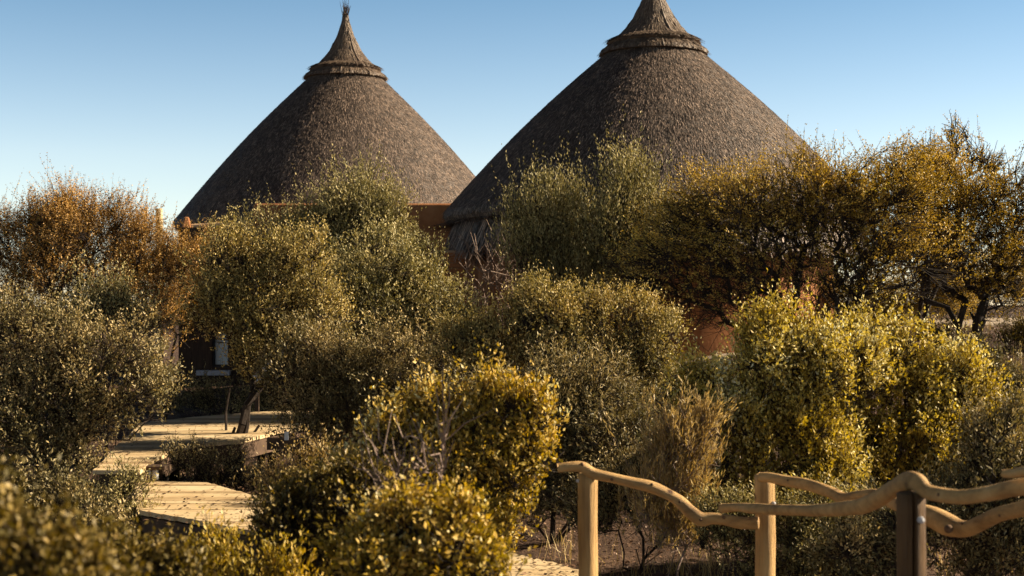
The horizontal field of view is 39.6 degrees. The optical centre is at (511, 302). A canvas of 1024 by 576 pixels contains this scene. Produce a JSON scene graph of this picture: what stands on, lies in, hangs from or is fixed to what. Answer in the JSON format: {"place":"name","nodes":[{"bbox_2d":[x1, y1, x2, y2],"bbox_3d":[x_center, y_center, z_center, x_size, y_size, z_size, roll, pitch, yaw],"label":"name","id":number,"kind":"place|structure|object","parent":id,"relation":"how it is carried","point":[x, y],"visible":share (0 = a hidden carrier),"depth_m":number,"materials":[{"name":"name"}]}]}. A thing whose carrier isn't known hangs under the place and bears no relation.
{"place":"outdoors","nodes":[
{"label":"outdoors","id":0,"kind":"place"},
{"bbox_2d":[0,305,1023,575],"bbox_3d":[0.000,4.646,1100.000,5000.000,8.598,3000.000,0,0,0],"label":"ground","id":1,"kind":"structure","parent":0,"point":[606,555],"depth_m":14.80,"materials":[{"name":"soil"}]},
{"bbox_2d":[0,435,160,575],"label":"blurred bush","id":2,"kind":"object","parent":1,"relation":"on","point":[33,544],"visible":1,"depth_m":3.26,"materials":[{"name":"green plant"}]},
{"bbox_2d":[5,435,186,554],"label":"shrub","id":3,"kind":"object","parent":1,"relation":"on","point":[53,486],"visible":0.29,"depth_m":11.90,"materials":[{"name":"green plant"}]},
{"bbox_2d":[0,271,193,488],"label":"grey green tree","id":4,"kind":"object","parent":1,"relation":"on","point":[66,373],"visible":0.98,"depth_m":15.86,"materials":[{"name":"green plant"}]},
{"bbox_2d":[0,152,219,439],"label":"thorn tree","id":5,"kind":"object","parent":1,"relation":"on","point":[61,227],"visible":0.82,"depth_m":25.77,"materials":[{"name":"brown plant"}]},
{"bbox_2d":[36,246,198,496],"bbox_3d":[-5.259,0.904,19.123,2.378,3.451,1.443,0,0,0],"label":"sapling","id":6,"kind":"object","parent":1,"relation":"on","point":[116,300],"visible":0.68,"depth_m":18.85,"materials":[{"name":"green plant"}]},
{"bbox_2d":[74,452,165,541],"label":"twiggy shrub","id":7,"kind":"object","parent":1,"relation":"on","point":[125,480],"visible":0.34,"depth_m":13.99,"materials":[{"name":"green plant"}]},
{"bbox_2d":[81,509,219,575],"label":"blurred bush","id":8,"kind":"object","parent":1,"relation":"on","point":[179,560],"visible":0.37,"depth_m":5.15,"materials":[{"name":"green plant"}]},
{"bbox_2d":[92,214,218,417],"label":"thorn bush","id":9,"kind":"object","parent":1,"relation":"on","point":[189,298],"visible":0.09,"depth_m":28.93,"materials":[{"name":"brown plant"}]},
{"bbox_2d":[156,208,163,372],"bbox_3d":[-9.294,-0.087,37.500,0.218,4.783,0.200,0,0,0],"label":"pole","id":10,"kind":"object","parent":1,"relation":"on","point":[161,213],"visible":0.14,"depth_m":37.43,"materials":[{"name":"brown wood"}]},
{"bbox_2d":[134,481,270,574],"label":"boardwalk","id":11,"kind":"structure","parent":1,"relation":"on","point":[174,499],"depth_m":13.80,"materials":[{"name":"brown wood"}]},
{"bbox_2d":[152,470,157,479],"bbox_3d":[-4.026,1.923,16.050,0.076,0.155,0.076,0,0,0],"label":"lantern","id":12,"kind":"object","parent":11,"relation":"on","point":[153,473],"visible":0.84,"depth_m":16.02,"materials":[{"name":"white paint"}]},
{"bbox_2d":[146,464,169,469],"bbox_3d":[-4.082,1.930,16.100,0.345,0.170,0.280,0,0,0],"label":"wooden step","id":13,"kind":"object","parent":11,"relation":"on","point":[157,466],"visible":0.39,"depth_m":15.99,"materials":[{"name":"brown wood"}]},
{"bbox_2d":[109,419,578,575],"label":"fallen leaves","id":14,"kind":"object","parent":11,"relation":"on","point":[524,573],"visible":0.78,"depth_m":13.54,"materials":[{"name":"brown plant"}]},
{"bbox_2d":[93,411,312,510],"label":"boardwalk","id":15,"kind":"structure","parent":1,"relation":"on","point":[147,445],"depth_m":18.54,"materials":[{"name":"brown wood"}]},
{"bbox_2d":[145,426,271,497],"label":"twiggy shrub","id":16,"kind":"object","parent":1,"relation":"on","point":[231,467],"visible":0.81,"depth_m":16.54,"materials":[{"name":"green plant"}]},
{"bbox_2d":[149,342,300,418],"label":"shaded bush","id":17,"kind":"object","parent":1,"relation":"on","point":[204,393],"visible":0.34,"depth_m":28.86,"materials":[{"name":"green plant"}]},
{"bbox_2d":[172,497,333,575],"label":"shrub","id":18,"kind":"object","parent":1,"relation":"on","point":[223,561],"visible":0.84,"depth_m":6.98,"materials":[{"name":"green plant"}]},
{"bbox_2d":[164,198,366,486],"bbox_3d":[-3.289,0.563,19.022,2.728,3.957,1.878,0,0,0],"label":"olive tree","id":19,"kind":"object","parent":1,"relation":"on","point":[245,308],"visible":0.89,"depth_m":18.77,"materials":[{"name":"green plant"}]},
{"bbox_2d":[253,352,286,411],"bbox_3d":[-4.255,1.719,25.043,0.608,1.743,0.185,0,0,0],"label":"handrail","id":20,"kind":"object","parent":1,"relation":"on","point":[257,404],"visible":0.1,"depth_m":25.07,"materials":[{"name":"brown wood"}]},
{"bbox_2d":[229,415,345,510],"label":"golden shrub","id":21,"kind":"object","parent":1,"relation":"on","point":[311,453],"visible":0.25,"depth_m":11.95,"materials":[{"name":"green plant"}]},
{"bbox_2d":[267,432,308,449],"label":"support block","id":22,"kind":"structure","parent":1,"relation":"on","point":[285,439],"depth_m":17.23,"materials":[{"name":"brown wood"}]},
{"bbox_2d":[173,0,474,229],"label":"thatched hut","id":23,"kind":"object","parent":1,"relation":"on","point":[345,98],"visible":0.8,"depth_m":39.35,"materials":[{"name":"plant"}]},
{"bbox_2d":[179,203,477,383],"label":"annex building","id":24,"kind":"structure","parent":1,"relation":"on","point":[195,355],"depth_m":36.30,"materials":[{"name":"paint"}]},
{"bbox_2d":[196,331,230,375],"bbox_3d":[-7.594,1.295,36.300,0.855,1.124,0.400,0,0,0],"label":"window","id":25,"kind":"structure","parent":24,"relation":"in","point":[215,354],"depth_m":36.36,"materials":[{"name":"glass"}]},
{"bbox_2d":[237,428,423,575],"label":"dark green bush","id":26,"kind":"object","parent":1,"relation":"on","point":[311,494],"visible":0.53,"depth_m":7.89,"materials":[{"name":"green plant"}]},
{"bbox_2d":[221,139,451,445],"bbox_3d":[-3.014,-0.149,24.275,3.998,5.284,2.965,0,0,0],"label":"olive tree","id":27,"kind":"object","parent":1,"relation":"on","point":[335,209],"visible":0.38,"depth_m":23.76,"materials":[{"name":"green plant"}]},
{"bbox_2d":[243,291,487,463],"bbox_3d":[-1.772,1.165,17.994,3.196,2.639,2.007,0,0,0],"label":"olive bush","id":28,"kind":"object","parent":1,"relation":"on","point":[346,377],"visible":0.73,"depth_m":17.80,"materials":[{"name":"green plant"}]},
{"bbox_2d":[289,212,489,410],"bbox_3d":[-1.907,0.511,21.015,3.173,3.792,2.222,0,0,0],"label":"olive bush","id":29,"kind":"object","parent":1,"relation":"on","point":[408,285],"visible":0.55,"depth_m":20.78,"materials":[{"name":"green plant"}]},
{"bbox_2d":[336,374,491,516],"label":"dead shrub","id":30,"kind":"object","parent":1,"relation":"on","point":[442,467],"visible":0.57,"depth_m":6.57,"materials":[{"name":"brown plant"}]},
{"bbox_2d":[303,430,537,575],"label":"yellow green bush","id":31,"kind":"object","parent":1,"relation":"on","point":[408,533],"visible":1,"depth_m":5.90,"materials":[{"name":"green plant"}]},
{"bbox_2d":[315,330,571,558],"bbox_3d":[-0.414,1.401,8.598,1.564,2.467,0.903,0,0,0],"label":"yellow green bush","id":32,"kind":"object","parent":1,"relation":"on","point":[501,448],"visible":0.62,"depth_m":8.49,"materials":[{"name":"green plant"}]},
{"bbox_2d":[441,250,465,393],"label":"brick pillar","id":33,"kind":"structure","parent":1,"relation":"on","point":[457,266],"depth_m":30.25,"materials":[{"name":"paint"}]},
{"bbox_2d":[446,219,547,374],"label":"dead shrub","id":34,"kind":"object","parent":1,"relation":"on","point":[484,271],"visible":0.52,"depth_m":25.98,"materials":[{"name":"brown plant"}]},
{"bbox_2d":[2,313,1023,575],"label":"dry grass","id":35,"kind":"structure","parent":1,"relation":"on","point":[708,555],"depth_m":13.24,"materials":[{"name":"brown plant"}]},
{"bbox_2d":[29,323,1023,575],"bbox_3d":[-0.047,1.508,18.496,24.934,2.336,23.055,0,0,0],"label":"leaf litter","id":36,"kind":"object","parent":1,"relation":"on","point":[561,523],"visible":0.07,"depth_m":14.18,"materials":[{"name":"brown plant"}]},
{"bbox_2d":[504,551,578,575],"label":"boardwalk","id":37,"kind":"structure","parent":1,"relation":"on","point":[529,566],"depth_m":10.74,"materials":[{"name":"brown wood"}]},
{"bbox_2d":[406,259,697,404],"bbox_3d":[0.484,0.885,17.009,3.524,2.861,1.649,0,0,0],"label":"golden shrub","id":38,"kind":"object","parent":1,"relation":"on","point":[548,307],"visible":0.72,"depth_m":16.82,"materials":[{"name":"green plant"}]},
{"bbox_2d":[483,131,626,368],"bbox_3d":[0.882,-0.554,24.424,2.765,4.828,2.092,0,0,0],"label":"spiky bush","id":39,"kind":"object","parent":1,"relation":"on","point":[557,234],"visible":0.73,"depth_m":24.25,"materials":[{"name":"green plant"}]},
{"bbox_2d":[457,322,662,543],"bbox_3d":[0.379,1.359,14.489,2.591,2.318,1.731,0,0,0],"label":"dark bush","id":40,"kind":"object","parent":1,"relation":"on","point":[585,431],"visible":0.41,"depth_m":14.29,"materials":[{"name":"green plant"}]},
{"bbox_2d":[576,472,597,575],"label":"fence post","id":41,"kind":"object","parent":1,"relation":"on","point":[587,525],"visible":0.89,"depth_m":8.45,"materials":[{"name":"brown wood"}]},
{"bbox_2d":[557,461,758,528],"bbox_3d":[0.852,1.128,8.360,1.189,0.372,0.113,0,0,12],"label":"fence rail","id":42,"kind":"object","parent":41,"relation":"attached to","point":[689,510],"visible":1,"depth_m":8.34,"materials":[{"name":"brown wood"}]},
{"bbox_2d":[613,571,629,575],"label":"rock","id":43,"kind":"object","parent":1,"relation":"on","point":[623,573],"visible":0.91,"depth_m":12.76,"materials":[{"name":"brown stone"}]},
{"bbox_2d":[555,104,693,353],"bbox_3d":[1.881,-0.823,24.075,2.436,5.046,1.926,0,0,0],"label":"spiky bush","id":44,"kind":"object","parent":1,"relation":"on","point":[611,218],"visible":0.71,"depth_m":23.84,"materials":[{"name":"green plant"}]},
{"bbox_2d":[539,423,740,570],"bbox_3d":[1.208,1.820,13.239,2.022,1.445,1.008,0,0,0],"label":"dark bush","id":45,"kind":"object","parent":1,"relation":"on","point":[608,492],"visible":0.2,"depth_m":13.18,"materials":[{"name":"green plant"}]},
{"bbox_2d":[430,0,877,381],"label":"thatched hut","id":46,"kind":"object","parent":1,"relation":"on","point":[669,78],"visible":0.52,"depth_m":29.48,"materials":[{"name":"plant"}]},
{"bbox_2d":[526,259,592,364],"bbox_3d":[0.952,0.144,28.688,1.540,2.420,0.200,0,0,34],"label":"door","id":47,"kind":"structure","parent":46,"relation":"in","point":[528,259],"depth_m":28.66,"materials":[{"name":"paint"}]},
{"bbox_2d":[652,573,672,575],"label":"rock","id":48,"kind":"object","parent":1,"relation":"on","point":[659,574],"visible":0.92,"depth_m":12.19,"materials":[{"name":"brown stone"}]},
{"bbox_2d":[595,369,741,575],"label":"dry shrub","id":49,"kind":"object","parent":1,"relation":"on","point":[680,451],"visible":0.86,"depth_m":11.85,"materials":[{"name":"brown plant"}]},
{"bbox_2d":[634,337,770,420],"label":"shrub","id":50,"kind":"object","parent":1,"relation":"on","point":[676,386],"visible":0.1,"depth_m":17.41,"materials":[{"name":"green plant"}]},
{"bbox_2d":[754,474,775,575],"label":"fence post","id":51,"kind":"object","parent":1,"relation":"on","point":[765,546],"visible":0.72,"depth_m":8.45,"materials":[{"name":"brown wood"}]},
{"bbox_2d":[758,472,1023,537],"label":"fence rail","id":52,"kind":"object","parent":51,"relation":"attached to","point":[942,522],"visible":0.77,"depth_m":7.30,"materials":[{"name":"brown wood"}]},
{"bbox_2d":[652,268,905,574],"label":"yellow bush","id":53,"kind":"object","parent":1,"relation":"on","point":[828,362],"visible":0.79,"depth_m":12.35,"materials":[{"name":"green plant"}]},
{"bbox_2d":[590,117,993,351],"bbox_3d":[4.193,-0.676,21.570,6.229,4.230,2.298,0,0,0],"label":"thorn tree","id":54,"kind":"object","parent":1,"relation":"on","point":[820,191],"visible":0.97,"depth_m":21.29,"materials":[{"name":"green plant"}]},
{"bbox_2d":[682,465,937,575],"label":"bush","id":55,"kind":"object","parent":1,"relation":"on","point":[730,535],"visible":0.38,"depth_m":11.38,"materials":[{"name":"green plant"}]},
{"bbox_2d":[766,278,1023,490],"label":"yellow bush","id":56,"kind":"object","parent":1,"relation":"on","point":[926,420],"visible":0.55,"depth_m":13.01,"materials":[{"name":"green plant"}]},
{"bbox_2d":[818,252,988,322],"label":"golden shrub","id":57,"kind":"object","parent":1,"relation":"on","point":[956,302],"visible":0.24,"depth_m":29.77,"materials":[{"name":"brown plant"}]},
{"bbox_2d":[790,376,1023,575],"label":"bush","id":58,"kind":"object","parent":1,"relation":"on","point":[992,455],"visible":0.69,"depth_m":10.43,"materials":[{"name":"green plant"}]},
{"bbox_2d":[896,491,926,575],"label":"fence post","id":59,"kind":"object","parent":1,"relation":"on","point":[911,531],"visible":0.96,"depth_m":5.85,"materials":[{"name":"brown wood"}]},
{"bbox_2d":[718,471,1023,516],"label":"fence rail","id":60,"kind":"object","parent":59,"relation":"on","point":[914,481],"visible":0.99,"depth_m":6.07,"materials":[{"name":"brown wood"}]},
{"bbox_2d":[1001,466,1023,477],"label":"fence rail","id":61,"kind":"object","parent":60,"relation":"on","point":[1018,472],"visible":1,"depth_m":5.39,"materials":[{"name":"brown wood"}]},
{"bbox_2d":[841,113,1023,341],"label":"thorn tree","id":62,"kind":"object","parent":1,"relation":"on","point":[1007,251],"visible":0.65,"depth_m":22.65,"materials":[{"name":"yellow plant"}]},
{"bbox_2d":[900,109,1016,340],"bbox_3d":[7.832,-1.333,25.001,2.283,4.112,1.310,0,0,0],"label":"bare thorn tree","id":63,"kind":"object","parent":1,"relation":"on","point":[972,162],"visible":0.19,"depth_m":24.92,"materials":[{"name":"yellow plant"}]},
{"bbox_2d":[909,302,1023,352],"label":"dark bush","id":64,"kind":"object","parent":1,"relation":"on","point":[1016,335],"visible":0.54,"depth_m":22.94,"materials":[{"name":"green plant"}]},
{"bbox_2d":[929,264,1023,317],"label":"golden shrub","id":65,"kind":"object","parent":1,"relation":"on","point":[1014,302],"visible":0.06,"depth_m":33.88,"materials":[{"name":"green plant"}]},
{"bbox_2d":[934,325,1023,399],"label":"bush","id":66,"kind":"object","parent":1,"relation":"on","point":[1014,369],"visible":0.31,"depth_m":16.89,"materials":[{"name":"green plant"}]},
{"bbox_2d":[0,0,1023,305],"label":"sky","id":67,"kind":"structure","parent":0,"point":[161,92],"materials":[{"name":"blue"}]},
{"bbox_2d":[678,317,1021,365],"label":"path","id":68,"kind":"structure","parent":0,"point":[970,320],"depth_m":30.06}
]}

